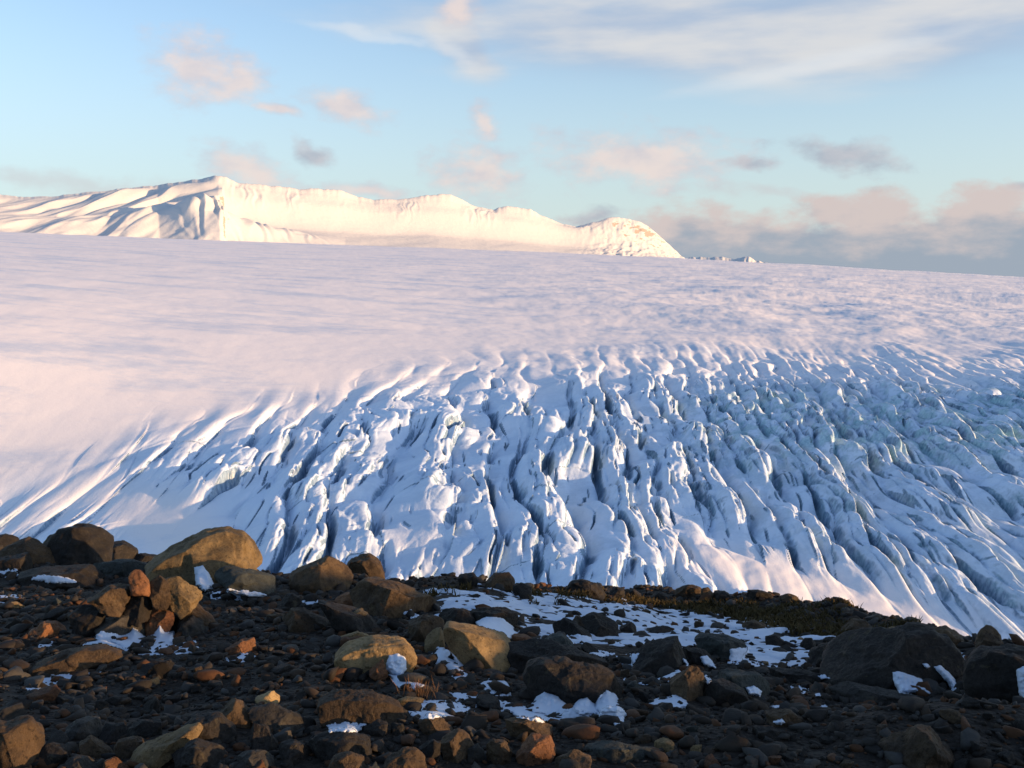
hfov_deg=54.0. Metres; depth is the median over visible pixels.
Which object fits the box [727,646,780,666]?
snow patch
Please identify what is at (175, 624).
rock
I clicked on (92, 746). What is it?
rock
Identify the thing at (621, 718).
snow patch
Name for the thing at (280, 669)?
rock
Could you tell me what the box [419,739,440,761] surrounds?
rock
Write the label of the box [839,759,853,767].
rock
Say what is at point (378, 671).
rock
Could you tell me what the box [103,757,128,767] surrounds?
rock
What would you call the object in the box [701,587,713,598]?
rock
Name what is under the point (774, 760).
rock
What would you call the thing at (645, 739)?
rock
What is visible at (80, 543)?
boulder
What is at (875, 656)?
boulder
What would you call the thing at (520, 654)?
boulder
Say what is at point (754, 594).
rock
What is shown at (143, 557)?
rock
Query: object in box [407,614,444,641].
rock
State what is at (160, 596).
rock
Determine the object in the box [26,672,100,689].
snow patch
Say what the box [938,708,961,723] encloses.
rock
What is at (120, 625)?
rock
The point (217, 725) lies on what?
rock
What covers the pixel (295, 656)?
rock
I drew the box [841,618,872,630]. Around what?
rock
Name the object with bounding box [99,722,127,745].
rock
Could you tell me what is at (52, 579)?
snow patch
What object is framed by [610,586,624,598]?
rock
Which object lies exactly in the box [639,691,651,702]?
rock
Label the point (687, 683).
rock
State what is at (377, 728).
rock
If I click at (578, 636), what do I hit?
snow patch
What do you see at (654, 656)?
boulder
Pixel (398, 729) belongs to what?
rock
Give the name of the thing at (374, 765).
rock
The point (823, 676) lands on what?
snow patch
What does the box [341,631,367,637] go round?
rock
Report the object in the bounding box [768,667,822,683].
rock
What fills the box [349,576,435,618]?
boulder
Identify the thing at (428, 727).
rock
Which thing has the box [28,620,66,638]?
rock
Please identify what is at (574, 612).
rock
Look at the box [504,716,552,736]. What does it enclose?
rock
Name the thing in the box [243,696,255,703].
rock
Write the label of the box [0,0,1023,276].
sky
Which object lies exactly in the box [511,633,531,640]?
rock
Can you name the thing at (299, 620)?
rock
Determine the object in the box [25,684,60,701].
rock
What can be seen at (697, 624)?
rock
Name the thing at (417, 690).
grass tuft
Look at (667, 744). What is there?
rock
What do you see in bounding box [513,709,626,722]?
snow patch
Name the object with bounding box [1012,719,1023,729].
rock
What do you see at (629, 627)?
rock
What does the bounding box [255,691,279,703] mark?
rock
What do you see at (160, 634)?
snow patch
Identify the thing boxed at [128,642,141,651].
rock
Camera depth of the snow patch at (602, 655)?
9.79 m
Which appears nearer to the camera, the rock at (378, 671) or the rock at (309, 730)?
the rock at (309, 730)
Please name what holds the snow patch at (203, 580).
on the ground
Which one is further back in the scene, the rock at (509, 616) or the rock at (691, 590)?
the rock at (691, 590)
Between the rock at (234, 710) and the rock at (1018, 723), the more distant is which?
the rock at (234, 710)
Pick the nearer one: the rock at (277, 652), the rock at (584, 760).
the rock at (584, 760)
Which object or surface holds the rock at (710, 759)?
on the ground
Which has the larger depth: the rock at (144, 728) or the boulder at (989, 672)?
the boulder at (989, 672)
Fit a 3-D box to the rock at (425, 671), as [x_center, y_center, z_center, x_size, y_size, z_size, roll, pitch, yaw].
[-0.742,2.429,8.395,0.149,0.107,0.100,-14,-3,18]
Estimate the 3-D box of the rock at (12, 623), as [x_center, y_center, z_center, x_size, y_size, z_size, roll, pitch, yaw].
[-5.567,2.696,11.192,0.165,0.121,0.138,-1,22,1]
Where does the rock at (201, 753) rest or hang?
on the ground
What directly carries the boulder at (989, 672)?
on the ground
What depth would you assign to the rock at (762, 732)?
6.63 m
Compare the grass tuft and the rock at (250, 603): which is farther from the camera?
the rock at (250, 603)
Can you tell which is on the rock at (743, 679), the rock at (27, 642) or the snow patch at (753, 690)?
the snow patch at (753, 690)
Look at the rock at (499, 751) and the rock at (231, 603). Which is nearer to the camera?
the rock at (499, 751)
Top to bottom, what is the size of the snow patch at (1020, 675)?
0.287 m
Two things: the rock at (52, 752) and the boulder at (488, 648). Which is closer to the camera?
the rock at (52, 752)
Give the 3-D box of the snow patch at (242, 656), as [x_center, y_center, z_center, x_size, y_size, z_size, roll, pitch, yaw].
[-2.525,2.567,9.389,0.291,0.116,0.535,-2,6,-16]
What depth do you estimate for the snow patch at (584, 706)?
7.62 m
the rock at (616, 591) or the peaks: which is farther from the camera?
the peaks
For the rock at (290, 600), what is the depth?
12.64 m
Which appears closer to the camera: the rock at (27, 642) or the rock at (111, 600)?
the rock at (27, 642)
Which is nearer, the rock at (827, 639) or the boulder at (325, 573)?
the rock at (827, 639)
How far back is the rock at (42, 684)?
8.42 m
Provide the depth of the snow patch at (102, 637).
10.19 m
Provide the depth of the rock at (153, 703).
7.95 m
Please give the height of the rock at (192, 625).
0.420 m
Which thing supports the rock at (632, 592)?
on the ground
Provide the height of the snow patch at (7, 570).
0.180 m
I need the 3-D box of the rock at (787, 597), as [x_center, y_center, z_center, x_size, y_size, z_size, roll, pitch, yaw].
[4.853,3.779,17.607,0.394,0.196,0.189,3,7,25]
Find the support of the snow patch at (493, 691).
on the ground
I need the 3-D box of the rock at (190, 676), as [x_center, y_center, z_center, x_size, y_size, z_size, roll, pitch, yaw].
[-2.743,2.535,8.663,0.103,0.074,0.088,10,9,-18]
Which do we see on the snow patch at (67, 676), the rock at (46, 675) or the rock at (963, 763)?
the rock at (46, 675)
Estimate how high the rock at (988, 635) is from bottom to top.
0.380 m
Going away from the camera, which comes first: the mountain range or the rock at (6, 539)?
the rock at (6, 539)
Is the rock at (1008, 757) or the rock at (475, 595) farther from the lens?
the rock at (475, 595)
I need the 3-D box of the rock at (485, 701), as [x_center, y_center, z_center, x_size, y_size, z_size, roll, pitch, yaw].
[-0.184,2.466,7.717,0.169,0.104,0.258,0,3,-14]
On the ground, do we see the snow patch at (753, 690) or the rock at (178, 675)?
the rock at (178, 675)
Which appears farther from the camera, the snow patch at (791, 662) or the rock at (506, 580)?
the rock at (506, 580)
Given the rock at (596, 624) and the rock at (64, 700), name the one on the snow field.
the rock at (596, 624)
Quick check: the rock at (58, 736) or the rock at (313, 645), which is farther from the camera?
the rock at (313, 645)
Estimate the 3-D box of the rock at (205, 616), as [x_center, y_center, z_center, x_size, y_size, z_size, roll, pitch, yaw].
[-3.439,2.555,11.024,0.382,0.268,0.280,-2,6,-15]
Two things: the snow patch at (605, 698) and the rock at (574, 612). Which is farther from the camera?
the rock at (574, 612)
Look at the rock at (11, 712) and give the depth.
7.11 m
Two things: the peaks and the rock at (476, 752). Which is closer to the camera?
the rock at (476, 752)
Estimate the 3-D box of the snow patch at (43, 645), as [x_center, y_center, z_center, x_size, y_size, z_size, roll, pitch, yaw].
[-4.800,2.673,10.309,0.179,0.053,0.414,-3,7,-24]
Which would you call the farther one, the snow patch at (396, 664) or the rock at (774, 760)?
the snow patch at (396, 664)
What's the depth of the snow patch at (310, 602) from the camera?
12.85 m
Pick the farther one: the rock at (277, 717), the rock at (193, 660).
the rock at (193, 660)
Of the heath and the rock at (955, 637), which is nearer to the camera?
the rock at (955, 637)
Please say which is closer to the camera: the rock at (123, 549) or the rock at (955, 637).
the rock at (955, 637)
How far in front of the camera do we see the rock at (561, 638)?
9.96 m
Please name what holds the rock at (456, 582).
on the ground
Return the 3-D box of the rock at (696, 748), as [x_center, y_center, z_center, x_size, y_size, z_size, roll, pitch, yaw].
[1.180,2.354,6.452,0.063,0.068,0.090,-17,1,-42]
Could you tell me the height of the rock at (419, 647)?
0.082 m
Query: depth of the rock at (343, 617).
10.81 m
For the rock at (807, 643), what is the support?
on the snow field
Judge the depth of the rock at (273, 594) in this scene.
13.42 m
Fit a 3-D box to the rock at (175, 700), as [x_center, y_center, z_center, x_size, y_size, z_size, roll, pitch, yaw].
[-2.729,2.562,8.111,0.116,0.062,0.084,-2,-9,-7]
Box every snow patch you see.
[0,568,17,576]
[0,594,21,602]
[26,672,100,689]
[31,574,76,582]
[38,641,52,647]
[83,631,175,654]
[110,626,174,649]
[174,640,198,654]
[194,565,213,591]
[210,588,266,599]
[226,653,254,661]
[302,599,317,603]
[326,722,365,732]
[386,653,406,674]
[388,673,423,689]
[403,611,418,618]
[408,700,469,718]
[432,647,467,678]
[451,692,529,712]
[475,617,517,638]
[481,680,510,695]
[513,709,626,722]
[530,692,568,713]
[566,634,591,643]
[570,698,598,715]
[589,650,638,679]
[595,690,624,713]
[614,716,624,724]
[649,695,687,708]
[657,670,680,682]
[700,655,715,668]
[705,675,711,683]
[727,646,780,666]
[745,685,761,696]
[773,719,784,724]
[781,659,804,665]
[818,674,829,679]
[892,671,929,693]
[934,665,955,690]
[1016,666,1023,696]
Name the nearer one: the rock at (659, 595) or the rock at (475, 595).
the rock at (475, 595)
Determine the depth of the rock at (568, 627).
11.29 m
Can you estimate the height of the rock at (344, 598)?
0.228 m
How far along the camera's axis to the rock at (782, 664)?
9.49 m
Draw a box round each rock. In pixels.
[0,533,18,547]
[0,536,55,564]
[0,552,32,570]
[0,597,8,601]
[0,702,28,720]
[0,715,45,767]
[5,619,21,627]
[12,601,24,607]
[18,564,104,590]
[22,639,30,648]
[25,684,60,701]
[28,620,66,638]
[28,644,122,675]
[35,671,50,677]
[39,682,47,687]
[39,742,68,766]
[42,607,66,620]
[48,730,68,743]
[53,598,61,604]
[57,755,99,767]
[58,705,74,713]
[60,696,74,703]
[65,716,103,740]
[67,604,105,636]
[76,691,84,695]
[79,735,113,758]
[87,583,129,616]
[93,559,146,576]
[94,615,144,636]
[94,699,107,709]
[95,672,108,675]
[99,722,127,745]
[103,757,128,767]
[105,696,122,705]
[112,540,137,559]
[114,736,144,759]
[122,595,151,626]
[126,719,161,737]
[127,692,139,697]
[128,569,150,596]
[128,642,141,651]
[129,722,202,767]
[134,553,155,561]
[143,696,160,712]
[145,607,173,636]
[145,662,173,678]
[149,575,170,609]
[150,676,160,684]
[160,715,173,724]
[166,576,202,619]
[167,697,181,703]
[172,613,179,632]
[172,672,182,679]
[172,738,226,767]
[176,615,208,637]
[180,604,216,626]
[184,711,236,742]
[185,658,196,665]
[188,672,198,681]
[190,684,201,693]
[193,666,202,672]
[213,694,224,699]
[214,566,275,595]
[218,698,252,728]
[225,600,240,606]
[225,637,256,654]
[225,759,232,765]
[237,749,274,767]
[243,599,255,607]
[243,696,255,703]
[247,702,315,733]
[250,723,277,751]
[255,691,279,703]
[256,645,267,652]
[266,613,284,618]
[267,592,279,596]
[269,664,293,674]
[272,650,284,655]
[276,676,283,683]
[279,739,310,763]
[281,593,301,607]
[282,607,328,632]
[288,652,299,659]
[296,691,306,700]
[302,642,321,652]
[304,725,320,734]
[308,727,371,760]
[316,691,327,698]
[318,600,377,633]
[324,663,334,671]
[328,751,366,767]
[335,592,352,605]
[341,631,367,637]
[347,553,384,578]
[353,608,367,615]
[364,719,388,736]
[369,659,387,680]
[371,761,379,767]
[383,746,426,767]
[391,722,404,735]
[398,696,423,705]
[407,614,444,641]
[413,667,431,677]
[414,644,423,651]
[418,713,452,735]
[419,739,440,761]
[424,627,445,652]
[439,607,475,624]
[441,728,473,762]
[449,580,458,588]
[455,711,464,717]
[456,572,477,586]
[467,743,484,762]
[468,710,487,725]
[470,594,480,597]
[470,607,519,627]
[476,693,501,710]
[485,572,514,590]
[486,739,511,765]
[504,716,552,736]
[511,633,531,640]
[512,582,531,599]
[516,732,555,766]
[545,633,573,646]
[552,617,591,637]
[555,749,591,767]
[567,579,605,600]
[571,610,581,615]
[573,615,583,625]
[581,612,618,636]
[581,642,598,655]
[585,740,651,763]
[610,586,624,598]
[619,622,636,631]
[620,669,629,677]
[626,680,639,688]
[627,589,640,596]
[634,734,651,743]
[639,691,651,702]
[649,625,671,633]
[653,591,663,599]
[654,738,673,751]
[670,665,704,701]
[673,707,680,711]
[674,584,701,597]
[682,646,712,671]
[686,726,698,731]
[690,745,701,751]
[694,621,703,627]
[694,632,747,661]
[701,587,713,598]
[703,678,748,705]
[704,754,720,767]
[713,591,730,600]
[717,668,769,695]
[735,664,743,669]
[742,620,765,628]
[745,764,757,767]
[746,589,772,599]
[752,726,790,741]
[765,634,783,646]
[765,708,803,726]
[766,696,774,702]
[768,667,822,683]
[768,755,781,764]
[778,593,797,600]
[778,662,786,667]
[780,753,792,761]
[800,638,815,649]
[808,642,827,666]
[818,735,833,743]
[823,636,834,642]
[828,681,927,704]
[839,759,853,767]
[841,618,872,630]
[877,724,954,767]
[933,625,963,647]
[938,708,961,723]
[953,688,960,693]
[953,758,969,767]
[962,694,981,708]
[968,740,985,752]
[975,625,1003,647]
[982,712,994,719]
[1002,751,1015,765]
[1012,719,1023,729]
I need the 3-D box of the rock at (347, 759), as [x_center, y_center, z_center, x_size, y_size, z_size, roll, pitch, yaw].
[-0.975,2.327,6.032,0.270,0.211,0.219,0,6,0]
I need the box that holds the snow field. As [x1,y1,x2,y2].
[423,583,964,666]
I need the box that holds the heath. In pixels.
[420,581,922,642]
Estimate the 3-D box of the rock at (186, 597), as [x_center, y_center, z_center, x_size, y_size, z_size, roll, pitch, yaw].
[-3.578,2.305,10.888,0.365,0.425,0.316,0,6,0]
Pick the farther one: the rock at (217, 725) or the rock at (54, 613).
the rock at (54, 613)
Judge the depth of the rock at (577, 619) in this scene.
12.34 m
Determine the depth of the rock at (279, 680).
8.42 m
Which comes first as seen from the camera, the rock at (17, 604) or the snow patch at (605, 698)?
the snow patch at (605, 698)
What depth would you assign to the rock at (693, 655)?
9.54 m
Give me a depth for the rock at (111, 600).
10.57 m
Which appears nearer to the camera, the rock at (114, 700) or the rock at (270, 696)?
the rock at (270, 696)
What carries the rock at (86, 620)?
on the rock at (120, 625)
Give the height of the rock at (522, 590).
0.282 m
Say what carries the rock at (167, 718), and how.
on the ground
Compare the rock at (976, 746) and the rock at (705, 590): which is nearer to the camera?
the rock at (976, 746)
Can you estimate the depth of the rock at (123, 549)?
38.38 m
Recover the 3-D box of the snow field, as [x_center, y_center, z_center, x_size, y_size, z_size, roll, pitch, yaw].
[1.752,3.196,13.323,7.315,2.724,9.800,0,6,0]
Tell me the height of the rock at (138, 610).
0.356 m
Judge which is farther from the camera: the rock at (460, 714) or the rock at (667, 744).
the rock at (460, 714)
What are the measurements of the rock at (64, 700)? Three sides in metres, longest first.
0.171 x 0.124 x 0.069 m
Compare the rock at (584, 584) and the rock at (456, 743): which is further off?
the rock at (584, 584)
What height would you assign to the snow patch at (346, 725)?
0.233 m
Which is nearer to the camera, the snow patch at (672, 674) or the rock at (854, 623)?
the snow patch at (672, 674)
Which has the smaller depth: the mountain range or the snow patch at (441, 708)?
the snow patch at (441, 708)
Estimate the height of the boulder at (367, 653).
0.419 m
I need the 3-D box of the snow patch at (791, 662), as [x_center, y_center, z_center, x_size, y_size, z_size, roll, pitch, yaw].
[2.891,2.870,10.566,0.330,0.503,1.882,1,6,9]
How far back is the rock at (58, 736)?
6.73 m
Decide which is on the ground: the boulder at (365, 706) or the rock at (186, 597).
the boulder at (365, 706)
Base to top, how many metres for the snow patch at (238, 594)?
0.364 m
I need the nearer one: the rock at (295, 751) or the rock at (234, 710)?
the rock at (295, 751)
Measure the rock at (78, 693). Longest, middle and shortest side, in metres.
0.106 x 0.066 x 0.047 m
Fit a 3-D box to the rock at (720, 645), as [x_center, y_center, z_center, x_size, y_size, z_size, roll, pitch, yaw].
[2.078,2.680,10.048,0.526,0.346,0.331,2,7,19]
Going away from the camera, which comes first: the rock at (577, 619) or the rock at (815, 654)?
the rock at (815, 654)
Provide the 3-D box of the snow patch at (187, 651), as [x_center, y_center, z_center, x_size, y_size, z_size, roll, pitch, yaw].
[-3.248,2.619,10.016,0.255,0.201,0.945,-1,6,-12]
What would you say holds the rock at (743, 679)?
on the ground
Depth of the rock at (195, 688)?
8.34 m
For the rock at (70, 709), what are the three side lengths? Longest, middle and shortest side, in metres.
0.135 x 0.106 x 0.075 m
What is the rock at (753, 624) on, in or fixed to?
on the snow field
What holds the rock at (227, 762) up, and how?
on the ground
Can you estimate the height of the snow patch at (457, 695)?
0.125 m
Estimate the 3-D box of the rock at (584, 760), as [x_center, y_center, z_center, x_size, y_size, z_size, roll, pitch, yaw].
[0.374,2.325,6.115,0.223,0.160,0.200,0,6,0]
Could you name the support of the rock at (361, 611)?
on the ground
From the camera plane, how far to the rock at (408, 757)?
6.07 m
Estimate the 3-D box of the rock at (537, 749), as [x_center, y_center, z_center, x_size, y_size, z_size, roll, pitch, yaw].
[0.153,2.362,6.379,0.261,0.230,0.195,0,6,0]
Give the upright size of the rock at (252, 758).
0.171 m
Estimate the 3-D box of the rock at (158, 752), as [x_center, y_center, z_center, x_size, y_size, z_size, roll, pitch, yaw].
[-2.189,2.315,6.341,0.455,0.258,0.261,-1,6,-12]
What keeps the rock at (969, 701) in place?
on the ground
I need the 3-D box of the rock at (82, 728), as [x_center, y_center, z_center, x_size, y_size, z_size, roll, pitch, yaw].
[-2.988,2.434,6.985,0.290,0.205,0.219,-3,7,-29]
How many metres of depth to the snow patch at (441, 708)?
7.43 m
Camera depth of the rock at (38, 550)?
16.67 m
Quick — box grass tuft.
[390,676,440,699]
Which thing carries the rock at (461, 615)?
on the ground
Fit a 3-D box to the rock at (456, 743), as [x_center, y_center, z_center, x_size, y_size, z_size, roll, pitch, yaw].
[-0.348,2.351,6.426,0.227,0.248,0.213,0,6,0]
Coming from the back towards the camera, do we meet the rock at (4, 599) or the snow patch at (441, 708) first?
the rock at (4, 599)
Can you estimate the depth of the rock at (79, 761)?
6.23 m
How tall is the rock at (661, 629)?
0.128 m
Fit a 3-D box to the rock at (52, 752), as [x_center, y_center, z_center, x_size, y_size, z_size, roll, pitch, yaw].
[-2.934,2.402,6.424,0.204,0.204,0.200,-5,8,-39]
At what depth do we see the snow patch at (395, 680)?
8.25 m
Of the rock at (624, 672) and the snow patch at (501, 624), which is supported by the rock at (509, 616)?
the snow patch at (501, 624)
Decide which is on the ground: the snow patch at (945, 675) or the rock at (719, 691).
the rock at (719, 691)
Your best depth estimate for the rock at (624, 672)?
8.84 m
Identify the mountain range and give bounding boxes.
[0,175,683,257]
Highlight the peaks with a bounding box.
[688,256,765,262]
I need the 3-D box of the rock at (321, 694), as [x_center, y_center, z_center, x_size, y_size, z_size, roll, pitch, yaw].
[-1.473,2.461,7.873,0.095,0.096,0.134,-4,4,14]
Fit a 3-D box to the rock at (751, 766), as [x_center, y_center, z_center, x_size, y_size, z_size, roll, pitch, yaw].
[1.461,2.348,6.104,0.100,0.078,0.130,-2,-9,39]
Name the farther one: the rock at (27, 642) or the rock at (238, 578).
the rock at (238, 578)
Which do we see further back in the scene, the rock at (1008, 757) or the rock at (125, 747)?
the rock at (125, 747)
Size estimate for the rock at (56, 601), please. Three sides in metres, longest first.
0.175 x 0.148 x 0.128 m
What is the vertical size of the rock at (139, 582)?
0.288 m
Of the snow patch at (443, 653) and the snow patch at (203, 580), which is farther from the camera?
the snow patch at (203, 580)
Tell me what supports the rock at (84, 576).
on the ground
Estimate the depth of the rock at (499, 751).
6.33 m
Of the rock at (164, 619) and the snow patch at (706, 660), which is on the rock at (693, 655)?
the snow patch at (706, 660)
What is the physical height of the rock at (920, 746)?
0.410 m
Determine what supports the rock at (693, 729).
on the ground
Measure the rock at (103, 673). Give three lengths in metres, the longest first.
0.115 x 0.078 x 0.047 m
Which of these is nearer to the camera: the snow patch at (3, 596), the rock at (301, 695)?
the rock at (301, 695)
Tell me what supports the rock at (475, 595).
on the ground
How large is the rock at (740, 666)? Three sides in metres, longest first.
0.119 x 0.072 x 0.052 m
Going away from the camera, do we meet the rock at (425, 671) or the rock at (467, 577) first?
the rock at (425, 671)
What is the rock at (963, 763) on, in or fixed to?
on the ground
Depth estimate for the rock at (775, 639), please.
11.53 m
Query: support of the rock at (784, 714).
on the ground
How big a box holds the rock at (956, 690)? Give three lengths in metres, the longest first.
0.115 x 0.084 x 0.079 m
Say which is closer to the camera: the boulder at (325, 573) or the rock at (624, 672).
the rock at (624, 672)
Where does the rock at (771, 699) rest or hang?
on the ground
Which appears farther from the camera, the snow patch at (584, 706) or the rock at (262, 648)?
the rock at (262, 648)
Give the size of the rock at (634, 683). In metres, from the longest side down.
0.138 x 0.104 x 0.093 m
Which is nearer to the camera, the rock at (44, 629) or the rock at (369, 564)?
the rock at (44, 629)
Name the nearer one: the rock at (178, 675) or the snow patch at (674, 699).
the snow patch at (674, 699)
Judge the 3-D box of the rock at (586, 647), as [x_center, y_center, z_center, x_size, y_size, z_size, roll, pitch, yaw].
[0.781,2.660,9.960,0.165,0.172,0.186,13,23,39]
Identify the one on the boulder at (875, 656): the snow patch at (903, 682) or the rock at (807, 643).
the snow patch at (903, 682)
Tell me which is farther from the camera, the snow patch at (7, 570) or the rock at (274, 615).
the snow patch at (7, 570)
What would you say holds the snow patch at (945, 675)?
on the boulder at (875, 656)
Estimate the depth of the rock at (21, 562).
15.92 m
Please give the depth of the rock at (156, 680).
8.58 m
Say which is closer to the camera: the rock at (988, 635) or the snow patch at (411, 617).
the rock at (988, 635)
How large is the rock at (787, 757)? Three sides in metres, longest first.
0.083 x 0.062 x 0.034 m
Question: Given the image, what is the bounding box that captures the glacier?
[0,232,1023,639]
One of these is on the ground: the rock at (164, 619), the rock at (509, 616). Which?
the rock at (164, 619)
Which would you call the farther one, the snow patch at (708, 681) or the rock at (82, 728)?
the snow patch at (708, 681)
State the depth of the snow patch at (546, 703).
7.73 m
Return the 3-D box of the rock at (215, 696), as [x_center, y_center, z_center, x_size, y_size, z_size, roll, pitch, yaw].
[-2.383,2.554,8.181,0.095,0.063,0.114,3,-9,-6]
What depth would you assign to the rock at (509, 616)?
10.99 m
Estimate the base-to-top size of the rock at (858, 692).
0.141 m
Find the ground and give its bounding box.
[0,563,1023,767]
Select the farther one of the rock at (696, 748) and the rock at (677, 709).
the rock at (677, 709)
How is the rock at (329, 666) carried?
on the ground
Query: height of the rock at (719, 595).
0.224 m
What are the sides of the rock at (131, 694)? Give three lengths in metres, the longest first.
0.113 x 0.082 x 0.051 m
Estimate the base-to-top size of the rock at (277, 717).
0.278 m
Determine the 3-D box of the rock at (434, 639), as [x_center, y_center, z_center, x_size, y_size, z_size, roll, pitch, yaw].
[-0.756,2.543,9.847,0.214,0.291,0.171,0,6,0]
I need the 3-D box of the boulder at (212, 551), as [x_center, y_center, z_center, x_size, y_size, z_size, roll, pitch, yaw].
[-4.799,2.803,15.489,1.747,1.073,1.273,0,6,0]
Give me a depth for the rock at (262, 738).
6.43 m
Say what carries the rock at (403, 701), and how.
on the ground
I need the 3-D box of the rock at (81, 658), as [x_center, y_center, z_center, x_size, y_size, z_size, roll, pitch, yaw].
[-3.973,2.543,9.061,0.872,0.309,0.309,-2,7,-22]
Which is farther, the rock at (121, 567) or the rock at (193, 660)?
the rock at (121, 567)
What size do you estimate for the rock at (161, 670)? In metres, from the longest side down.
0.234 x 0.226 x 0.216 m
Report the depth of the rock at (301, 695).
7.86 m
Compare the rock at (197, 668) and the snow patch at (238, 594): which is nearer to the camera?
the rock at (197, 668)
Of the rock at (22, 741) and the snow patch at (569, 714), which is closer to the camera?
the rock at (22, 741)
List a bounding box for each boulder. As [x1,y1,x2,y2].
[43,523,113,564]
[144,526,262,585]
[288,555,353,593]
[317,689,404,727]
[334,634,416,677]
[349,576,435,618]
[443,621,510,671]
[507,638,608,672]
[522,655,622,703]
[631,636,685,676]
[819,622,964,690]
[962,645,1023,701]
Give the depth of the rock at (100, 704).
7.91 m
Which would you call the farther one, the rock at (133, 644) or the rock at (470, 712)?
the rock at (133, 644)
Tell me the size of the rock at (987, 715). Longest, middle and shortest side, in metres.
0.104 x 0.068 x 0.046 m
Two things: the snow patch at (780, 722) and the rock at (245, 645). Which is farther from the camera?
the rock at (245, 645)
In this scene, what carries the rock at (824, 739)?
on the ground
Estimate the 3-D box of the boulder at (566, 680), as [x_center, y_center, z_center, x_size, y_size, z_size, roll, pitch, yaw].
[0.453,2.409,8.002,0.813,0.409,0.368,2,6,17]

